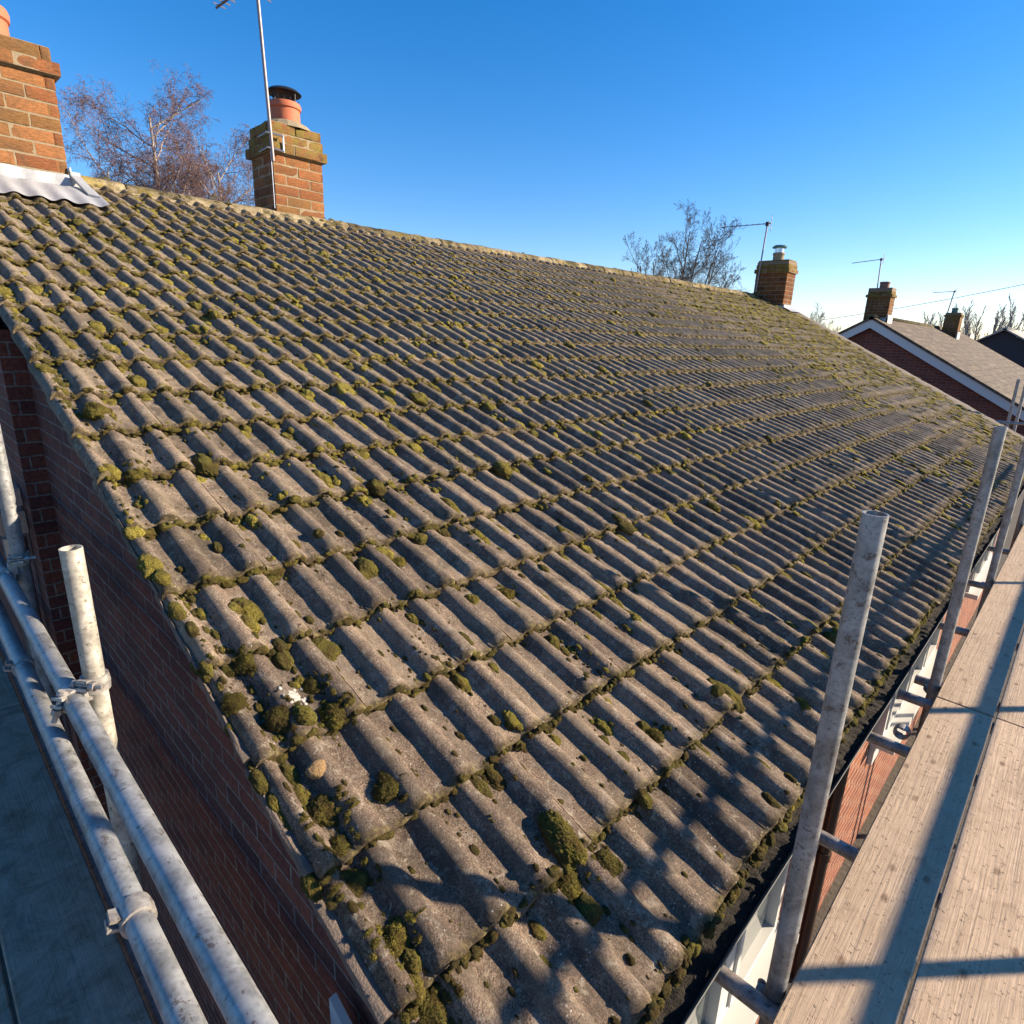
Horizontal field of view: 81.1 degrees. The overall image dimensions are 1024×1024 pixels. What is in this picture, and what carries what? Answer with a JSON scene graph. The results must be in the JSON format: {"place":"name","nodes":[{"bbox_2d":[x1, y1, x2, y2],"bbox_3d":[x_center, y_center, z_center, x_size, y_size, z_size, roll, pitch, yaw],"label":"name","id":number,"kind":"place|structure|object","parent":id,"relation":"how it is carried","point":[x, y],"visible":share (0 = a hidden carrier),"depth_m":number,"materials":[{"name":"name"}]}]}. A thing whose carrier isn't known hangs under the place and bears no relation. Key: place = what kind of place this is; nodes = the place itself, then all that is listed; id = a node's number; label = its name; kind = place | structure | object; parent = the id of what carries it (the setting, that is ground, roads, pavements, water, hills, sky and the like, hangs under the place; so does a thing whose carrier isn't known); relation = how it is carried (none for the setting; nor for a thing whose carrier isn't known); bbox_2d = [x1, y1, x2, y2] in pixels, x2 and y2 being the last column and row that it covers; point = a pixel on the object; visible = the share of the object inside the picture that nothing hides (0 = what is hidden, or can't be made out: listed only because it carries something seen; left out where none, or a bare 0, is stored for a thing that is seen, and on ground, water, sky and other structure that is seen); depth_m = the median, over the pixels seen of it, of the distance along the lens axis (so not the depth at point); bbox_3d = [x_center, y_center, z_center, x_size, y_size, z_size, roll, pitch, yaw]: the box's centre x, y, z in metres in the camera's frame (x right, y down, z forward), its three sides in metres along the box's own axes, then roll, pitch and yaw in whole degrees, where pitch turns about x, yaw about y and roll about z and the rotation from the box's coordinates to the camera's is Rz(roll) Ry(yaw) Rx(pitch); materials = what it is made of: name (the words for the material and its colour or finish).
{"place":"outdoors","nodes":[
{"label":"outdoors","id":0,"kind":"place"},
{"bbox_2d":[0,490,1023,1023],"bbox_3d":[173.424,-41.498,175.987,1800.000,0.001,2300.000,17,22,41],"label":"ground","id":1,"kind":"structure","parent":0,"point":[842,872],"depth_m":5.26,"materials":[{"name":"brown wood"}]},
{"bbox_2d":[0,426,62,725],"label":"scaffold pole","id":2,"kind":"object","parent":1,"relation":"on","point":[12,524],"visible":0.21,"depth_m":2.20,"materials":[{"name":"grey metal"}]},
{"bbox_2d":[0,551,35,586],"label":"coupler","id":3,"kind":"object","parent":2,"relation":"attached to","point":[13,563],"visible":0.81,"depth_m":2.21,"materials":[{"name":"grey metal"}]},
{"bbox_2d":[0,640,163,1023],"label":"ledger","id":4,"kind":"object","parent":2,"relation":"attached to","point":[151,1006],"visible":0.25,"depth_m":1.96,"materials":[{"name":"silver metal"}]},
{"bbox_2d":[0,654,20,710],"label":"scaffold board","id":5,"kind":"object","parent":4,"relation":"on","point":[9,698],"visible":0.87,"depth_m":2.69,"materials":[{"name":"beige wood"}]},
{"bbox_2d":[0,705,153,1023],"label":"scaffold board","id":6,"kind":"object","parent":4,"relation":"on","point":[65,959],"visible":0.99,"depth_m":1.69,"materials":[{"name":"beige wood"}]},
{"bbox_2d":[0,599,207,1023],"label":"guard rail","id":7,"kind":"object","parent":2,"relation":"attached to","point":[174,998],"visible":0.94,"depth_m":1.22,"materials":[{"name":"silver metal"}]},
{"bbox_2d":[3,655,35,675],"bbox_3d":[-1.573,0.496,1.911,0.042,0.067,0.080,17,22,41],"label":"coupler","id":8,"kind":"object","parent":7,"relation":"attached to","point":[9,665],"visible":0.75,"depth_m":1.90,"materials":[{"name":"silver metal"}]},
{"bbox_2d":[104,891,157,938],"bbox_3d":[-0.706,0.751,1.107,0.042,0.067,0.080,17,22,41],"label":"coupler","id":9,"kind":"object","parent":7,"relation":"attached to","point":[124,911],"visible":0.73,"depth_m":1.09,"materials":[{"name":"silver metal"}]},
{"bbox_2d":[0,553,278,1023],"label":"guard rail","id":10,"kind":"object","parent":2,"relation":"attached to","point":[233,989],"visible":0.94,"depth_m":1.05,"materials":[{"name":"silver metal"}]},
{"bbox_2d":[58,545,144,891],"bbox_3d":[-1.114,1.734,1.917,0.048,3.435,0.048,17,22,41],"label":"scaffold pole","id":11,"kind":"object","parent":1,"relation":"on","point":[78,590],"visible":0.43,"depth_m":1.49,"materials":[{"name":"silver metal"}]},
{"bbox_2d":[50,669,110,723],"bbox_3d":[-1.091,0.462,1.515,0.129,0.090,0.094,-7,19,-29],"label":"coupler","id":12,"kind":"object","parent":11,"relation":"attached to","point":[88,689],"visible":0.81,"depth_m":1.49,"materials":[{"name":"silver metal"}]},
{"bbox_2d":[58,87,209,190],"bbox_3d":[-11.425,-6.259,17.015,5.600,9.765,3.193,-3,17,-15],"label":"birch tree","id":13,"kind":"object","parent":1,"relation":"on","point":[140,183],"visible":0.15,"depth_m":16.03,"materials":[{"name":"brown plant"}]},
{"bbox_2d":[56,59,254,204],"bbox_3d":[-9.907,-6.971,17.231,5.783,11.113,4.926,12,19,31],"label":"birch tree","id":14,"kind":"object","parent":1,"relation":"on","point":[155,167],"visible":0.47,"depth_m":16.47,"materials":[{"name":"brown plant"}]},
{"bbox_2d":[151,116,254,205],"bbox_3d":[-7.946,-5.736,16.627,3.958,9.190,5.344,17,22,41],"label":"birch tree","id":15,"kind":"object","parent":1,"relation":"on","point":[204,182],"visible":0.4,"depth_m":14.99,"materials":[{"name":"brown plant"}]},
{"bbox_2d":[0,5,1023,1023],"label":"house","id":16,"kind":"structure","parent":1,"relation":"on","point":[249,860],"depth_m":2.73,"materials":[{"name":"tile"}]},
{"bbox_2d":[75,401,117,425],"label":"moss cushion","id":17,"kind":"object","parent":16,"relation":"on","point":[94,411],"visible":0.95,"depth_m":2.47,"materials":[{"name":"green plant"}]},
{"bbox_2d":[122,458,153,488],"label":"moss cushion","id":18,"kind":"object","parent":16,"relation":"on","point":[134,478],"visible":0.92,"depth_m":2.25,"materials":[{"name":"green plant"}]},
{"bbox_2d":[219,691,251,716],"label":"moss cushion","id":19,"kind":"object","parent":16,"relation":"on","point":[236,702],"visible":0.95,"depth_m":1.60,"materials":[{"name":"green plant"}]},
{"bbox_2d":[226,643,258,676],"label":"moss cushion","id":20,"kind":"object","parent":16,"relation":"on","point":[243,665],"visible":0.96,"depth_m":1.74,"materials":[{"name":"green plant"}]},
{"bbox_2d":[213,0,274,160],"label":"tv aerial","id":21,"kind":"object","parent":16,"relation":"attached to","point":[264,73],"visible":1,"depth_m":6.07,"materials":[{"name":"metal"}]},
{"bbox_2d":[258,131,284,207],"bbox_3d":[-2.569,-3.633,6.412,0.276,0.719,0.190,17,22,41],"label":"aerial bracket","id":22,"kind":"object","parent":16,"relation":"attached to","point":[269,147],"visible":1,"depth_m":6.29,"materials":[{"name":"metal"}]},
{"bbox_2d":[259,693,302,736],"bbox_3d":[-0.623,0.558,1.629,0.152,0.080,0.122,-4,17,-18],"label":"moss cushion","id":23,"kind":"object","parent":16,"relation":"on","point":[276,719],"visible":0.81,"depth_m":1.60,"materials":[{"name":"green plant"}]},
{"bbox_2d":[278,686,307,704],"bbox_3d":[-0.614,0.524,1.698,0.090,0.063,0.079,17,22,41],"label":"bird dropping","id":24,"kind":"object","parent":16,"relation":"on","point":[295,695],"visible":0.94,"depth_m":1.70,"materials":[{"name":"white"}]},
{"bbox_2d":[305,759,326,778],"bbox_3d":[-0.501,0.662,1.539,0.046,0.036,0.061,17,22,41],"label":"stone","id":25,"kind":"object","parent":16,"relation":"on","point":[315,769],"visible":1,"depth_m":1.53,"materials":[{"name":"beige stone"}]},
{"bbox_2d":[299,671,333,696],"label":"moss cushion","id":26,"kind":"object","parent":16,"relation":"on","point":[311,686],"visible":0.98,"depth_m":1.75,"materials":[{"name":"green plant"}]},
{"bbox_2d":[298,779,360,833],"bbox_3d":[-0.456,0.732,1.486,0.156,0.088,0.140,-5,18,-23],"label":"moss cushion","id":27,"kind":"object","parent":16,"relation":"on","point":[321,810],"visible":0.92,"depth_m":1.46,"materials":[{"name":"green plant"}]},
{"bbox_2d":[316,688,357,739],"bbox_3d":[-0.504,0.580,1.699,0.135,0.113,0.139,17,22,41],"label":"moss cushion","id":28,"kind":"object","parent":16,"relation":"on","point":[332,715],"visible":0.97,"depth_m":1.69,"materials":[{"name":"green plant"}]},
{"bbox_2d":[320,826,360,868],"bbox_3d":[-0.410,0.798,1.417,0.085,0.092,0.105,9,18,24],"label":"moss cushion","id":29,"kind":"object","parent":16,"relation":"on","point":[340,846],"visible":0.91,"depth_m":1.41,"materials":[{"name":"green plant"}]},
{"bbox_2d":[319,857,382,912],"bbox_3d":[-0.367,0.852,1.366,0.137,0.085,0.158,17,22,41],"label":"moss cushion","id":30,"kind":"object","parent":16,"relation":"on","point":[358,882],"visible":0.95,"depth_m":1.36,"materials":[{"name":"green plant"}]},
{"bbox_2d":[364,767,418,808],"bbox_3d":[-0.315,0.720,1.567,0.170,0.064,0.110,-4,17,-18],"label":"moss cushion","id":31,"kind":"object","parent":16,"relation":"on","point":[385,789],"visible":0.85,"depth_m":1.55,"materials":[{"name":"green plant"}]},
{"bbox_2d":[363,904,426,969],"bbox_3d":[-0.251,0.925,1.290,0.140,0.088,0.137,2,16,0],"label":"moss cushion","id":32,"kind":"object","parent":16,"relation":"on","point":[394,933],"visible":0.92,"depth_m":1.29,"materials":[{"name":"green plant"}]},
{"bbox_2d":[389,556,409,567],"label":"moss cushion","id":33,"kind":"object","parent":16,"relation":"on","point":[399,561],"visible":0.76,"depth_m":2.34,"materials":[{"name":"green plant"}]},
{"bbox_2d":[399,967,463,1023],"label":"moss cushion","id":34,"kind":"object","parent":16,"relation":"on","point":[431,1009],"visible":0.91,"depth_m":1.22,"materials":[{"name":"green plant"}]},
{"bbox_2d":[459,521,491,544],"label":"moss cushion","id":35,"kind":"object","parent":16,"relation":"on","point":[479,534],"visible":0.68,"depth_m":2.63,"materials":[{"name":"green plant"}]},
{"bbox_2d":[494,583,518,600],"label":"moss cushion","id":36,"kind":"object","parent":16,"relation":"on","point":[506,592],"visible":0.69,"depth_m":2.39,"materials":[{"name":"green plant"}]},
{"bbox_2d":[0,171,1023,1023],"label":"moss","id":37,"kind":"object","parent":16,"relation":"on","point":[564,843],"visible":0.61,"depth_m":2.64,"materials":[{"name":"green plant"}]},
{"bbox_2d":[549,860,592,906],"bbox_3d":[0.148,0.950,1.520,0.124,0.084,0.131,6,17,14],"label":"moss cushion","id":38,"kind":"object","parent":16,"relation":"on","point":[568,886],"visible":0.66,"depth_m":1.51,"materials":[{"name":"green plant"}]},
{"bbox_2d":[586,844,623,882],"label":"moss cushion","id":39,"kind":"object","parent":16,"relation":"on","point":[607,860],"visible":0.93,"depth_m":1.58,"materials":[{"name":"green plant"}]},
{"bbox_2d":[643,721,671,746],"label":"moss cushion","id":40,"kind":"object","parent":16,"relation":"on","point":[655,734],"visible":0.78,"depth_m":2.01,"materials":[{"name":"green plant"}]},
{"bbox_2d":[686,860,798,1023],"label":"window","id":41,"kind":"structure","parent":16,"relation":"in","point":[750,959],"depth_m":2.81,"materials":[{"name":"white plastic"}]},
{"bbox_2d":[722,215,772,291],"bbox_3d":[5.654,-6.310,14.675,1.133,1.709,0.240,7,17,18],"label":"tv aerial","id":42,"kind":"object","parent":16,"relation":"attached to","point":[767,224],"visible":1,"depth_m":14.50,"materials":[{"name":"metal"}]},
{"bbox_2d":[788,696,812,715],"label":"moss cushion","id":43,"kind":"object","parent":16,"relation":"on","point":[803,703],"visible":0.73,"depth_m":2.35,"materials":[{"name":"green plant"}]},
{"bbox_2d":[866,617,943,765],"bbox_3d":[3.445,1.168,5.024,0.180,1.230,2.050,17,22,41],"label":"window","id":44,"kind":"structure","parent":16,"relation":"in","point":[897,711],"depth_m":4.78,"materials":[{"name":"white plastic"}]},
{"bbox_2d":[964,530,998,599],"bbox_3d":[6.242,0.350,7.802,0.180,1.040,2.100,17,22,41],"label":"window","id":45,"kind":"structure","parent":16,"relation":"in","point":[979,573],"depth_m":7.60,"materials":[{"name":"white plastic"}]},
{"bbox_2d":[622,201,746,290],"bbox_3d":[9.585,-12.431,37.034,11.645,11.831,7.910,17,22,41],"label":"bare tree","id":46,"kind":"object","parent":1,"relation":"on","point":[689,268],"visible":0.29,"depth_m":34.28,"materials":[{"name":"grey plant"}]},
{"bbox_2d":[758,510,889,1023],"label":"scaffold pole","id":47,"kind":"object","parent":1,"relation":"on","point":[873,524],"visible":0.97,"depth_m":1.34,"materials":[{"name":"grey metal"}]},
{"bbox_2d":[755,978,780,1006],"bbox_3d":[0.706,1.334,1.590,0.130,0.100,0.082,10,18,27],"label":"coupler","id":48,"kind":"object","parent":47,"relation":"attached to","point":[761,985],"visible":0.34,"depth_m":1.61,"materials":[{"name":"silver metal"}]},
{"bbox_3d":[3.537,0.627,4.398,0.048,0.048,12.200,17,22,41],"label":"ledger","id":49,"kind":"object","parent":47,"relation":"attached to","visible":0},
{"bbox_2d":[0,959,14,1023],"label":"scaffold board","id":50,"kind":"object","parent":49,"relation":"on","point":[6,1015],"visible":1,"depth_m":1.46,"materials":[{"name":"wood"}]},
{"bbox_2d":[714,965,778,1023],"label":"transom","id":51,"kind":"object","parent":49,"relation":"on","point":[756,1001],"visible":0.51,"depth_m":1.59,"materials":[{"name":"silver metal"}]},
{"bbox_2d":[771,697,993,1023],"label":"scaffold board","id":52,"kind":"object","parent":51,"relation":"on","point":[858,964],"visible":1,"depth_m":1.85,"materials":[{"name":"beige wood"}]},
{"bbox_2d":[901,719,1023,1023],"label":"scaffold board","id":53,"kind":"object","parent":51,"relation":"on","point":[970,970],"visible":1,"depth_m":1.78,"materials":[{"name":"beige wood"}]},
{"bbox_2d":[818,829,941,908],"bbox_3d":[1.586,1.302,1.679,1.460,0.048,0.048,17,22,41],"label":"transom","id":54,"kind":"object","parent":49,"relation":"on","point":[838,846],"visible":0.24,"depth_m":2.07,"materials":[{"name":"silver metal"}]},
{"bbox_2d":[893,723,910,739],"bbox_3d":[1.770,1.003,2.720,0.067,0.066,0.070,17,22,41],"label":"coupler","id":55,"kind":"object","parent":49,"relation":"attached to","point":[900,735],"visible":1,"depth_m":2.72,"materials":[{"name":"silver metal"}]},
{"bbox_2d":[866,731,977,786],"bbox_3d":[2.117,1.162,2.219,1.470,0.048,0.048,17,22,41],"label":"transom","id":56,"kind":"object","parent":49,"relation":"on","point":[898,748],"visible":0.27,"depth_m":2.62,"materials":[{"name":"grey metal"}]},
{"bbox_2d":[897,689,993,731],"bbox_3d":[2.475,1.075,2.558,1.440,0.048,0.048,17,22,41],"label":"transom","id":57,"kind":"object","parent":49,"relation":"on","point":[917,700],"visible":0.42,"depth_m":2.97,"materials":[{"name":"grey metal"}]},
{"bbox_2d":[914,674,999,711],"bbox_3d":[2.646,1.037,2.708,1.410,0.048,0.048,17,22,41],"label":"transom","id":58,"kind":"object","parent":49,"relation":"on","point":[920,680],"visible":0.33,"depth_m":3.14,"materials":[{"name":"silver metal"}]},
{"bbox_2d":[937,622,1018,651],"bbox_3d":[3.235,0.875,3.328,1.450,0.048,0.048,17,22,41],"label":"transom","id":59,"kind":"object","parent":49,"relation":"on","point":[961,631],"visible":0.28,"depth_m":3.71,"materials":[{"name":"silver metal"}]},
{"bbox_2d":[967,579,991,590],"bbox_3d":[3.964,0.686,4.059,1.450,0.048,0.048,17,22,41],"label":"transom","id":60,"kind":"object","parent":49,"relation":"on","point":[977,584],"visible":0.34,"depth_m":4.47,"materials":[{"name":"grey metal"}]},
{"bbox_2d":[996,629,1023,727],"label":"scaffold board","id":61,"kind":"object","parent":60,"relation":"on","point":[1011,709],"visible":0.99,"depth_m":2.93,"materials":[{"name":"beige wood"}]},
{"bbox_2d":[936,532,1023,717],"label":"scaffold board","id":62,"kind":"object","parent":49,"relation":"on","point":[975,678],"visible":0.99,"depth_m":3.41,"materials":[{"name":"beige wood"}]},
{"bbox_2d":[986,546,1009,554],"bbox_3d":[4.762,0.478,4.861,1.450,0.048,0.048,17,22,41],"label":"transom","id":63,"kind":"object","parent":49,"relation":"on","point":[1004,551],"visible":0.3,"depth_m":5.29,"materials":[{"name":"grey metal"}]},
{"bbox_2d":[810,303,841,332],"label":"bare tree","id":64,"kind":"object","parent":1,"relation":"on","point":[820,317],"visible":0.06,"depth_m":40.62,"materials":[{"name":"plant"}]},
{"bbox_2d":[923,311,943,325],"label":"bare tree","id":65,"kind":"object","parent":1,"relation":"on","point":[940,318],"visible":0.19,"depth_m":59.39,"materials":[{"name":"plant"}]},
{"bbox_2d":[915,426,1007,737],"bbox_3d":[2.131,1.363,3.177,0.048,3.649,0.208,17,22,41],"label":"scaffold pole","id":66,"kind":"object","parent":1,"relation":"on","point":[997,440],"visible":0.4,"depth_m":2.79,"materials":[{"name":"grey metal"}]},
{"bbox_2d":[923,683,940,692],"bbox_3d":[2.181,0.950,3.071,0.130,0.100,0.082,10,18,27],"label":"coupler","id":67,"kind":"object","parent":66,"relation":"attached to","point":[925,687],"visible":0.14,"depth_m":3.08,"materials":[{"name":"silver metal"}]},
{"bbox_2d":[994,420,1023,424],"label":"guard rail","id":68,"kind":"object","parent":66,"relation":"attached to","point":[1011,423],"visible":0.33,"depth_m":9.97,"materials":[{"name":"grey metal"}]},
{"bbox_2d":[964,312,971,336],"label":"bare tree","id":69,"kind":"object","parent":1,"relation":"on","point":[967,321],"visible":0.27,"depth_m":58.82,"materials":[{"name":"plant"}]},
{"bbox_2d":[961,301,985,339],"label":"bare tree","id":70,"kind":"object","parent":1,"relation":"on","point":[975,333],"visible":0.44,"depth_m":59.19,"materials":[{"name":"plant"}]},
{"bbox_2d":[973,304,1006,338],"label":"bare tree","id":71,"kind":"object","parent":1,"relation":"on","point":[996,318],"visible":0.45,"depth_m":58.41,"materials":[{"name":"plant"}]},
{"bbox_2d":[975,441,1023,618],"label":"scaffold pole","id":72,"kind":"object","parent":1,"relation":"on","point":[1006,520],"visible":0.38,"depth_m":4.29,"materials":[{"name":"grey metal"}]},
{"bbox_2d":[994,310,1015,331],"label":"bare tree","id":73,"kind":"object","parent":1,"relation":"on","point":[1001,324],"visible":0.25,"depth_m":58.01,"materials":[{"name":"plant"}]},
{"bbox_2d":[999,295,1023,329],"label":"bare tree","id":74,"kind":"object","parent":1,"relation":"on","point":[1010,317],"visible":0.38,"depth_m":57.99,"materials":[{"name":"plant"}]},
{"bbox_2d":[1005,379,1020,426],"bbox_3d":[8.591,-0.559,10.680,0.083,3.540,0.048,17,22,41],"label":"scaffold pole","id":75,"kind":"object","parent":1,"relation":"on","point":[1013,400],"visible":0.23,"depth_m":10.28,"materials":[{"name":"grey metal"}]},
{"bbox_2d":[1009,499,1023,549],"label":"scaffold pole","id":76,"kind":"object","parent":1,"relation":"on","point":[1019,524],"visible":0.15,"depth_m":5.91,"materials":[{"name":"grey metal"}]},
{"bbox_2d":[1012,386,1023,431],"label":"scaffold pole","id":77,"kind":"object","parent":1,"relation":"on","point":[1018,410],"visible":0.12,"depth_m":10.29,"materials":[{"name":"grey metal"}]},
{"bbox_2d":[0,0,1023,339],"label":"sky","id":78,"kind":"structure","parent":0,"point":[867,130],"materials":[{"name":"blue"}]},
{"bbox_2d":[823,284,1023,319],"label":"overhead cable","id":79,"kind":"object","parent":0,"point":[936,301],"visible":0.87,"depth_m":32.02,"materials":[{"name":"black metal"}]},
{"bbox_2d":[838,282,1023,435],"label":"neighbouring house","id":80,"kind":"structure","parent":0,"point":[950,359],"depth_m":22.68,"materials":[{"name":"tile"}]},
{"bbox_2d":[854,254,884,287],"bbox_3d":[13.783,-9.246,23.348,1.101,1.436,0.240,17,22,41],"label":"tv aerial","id":81,"kind":"object","parent":80,"relation":"attached to","point":[880,259],"visible":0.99,"depth_m":22.99,"materials":[{"name":"metal"}]},
{"bbox_2d":[933,289,956,319],"bbox_3d":[21.993,-10.630,30.596,0.980,1.554,0.240,17,22,41],"label":"tv aerial","id":82,"kind":"object","parent":80,"relation":"attached to","point":[954,291],"visible":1,"depth_m":30.33,"materials":[{"name":"metal"}]},
{"bbox_2d":[975,327,1023,367],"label":"neighbouring house","id":83,"kind":"structure","parent":0,"point":[1007,342],"depth_m":39.95,"materials":[{"name":"stone"}]}
]}

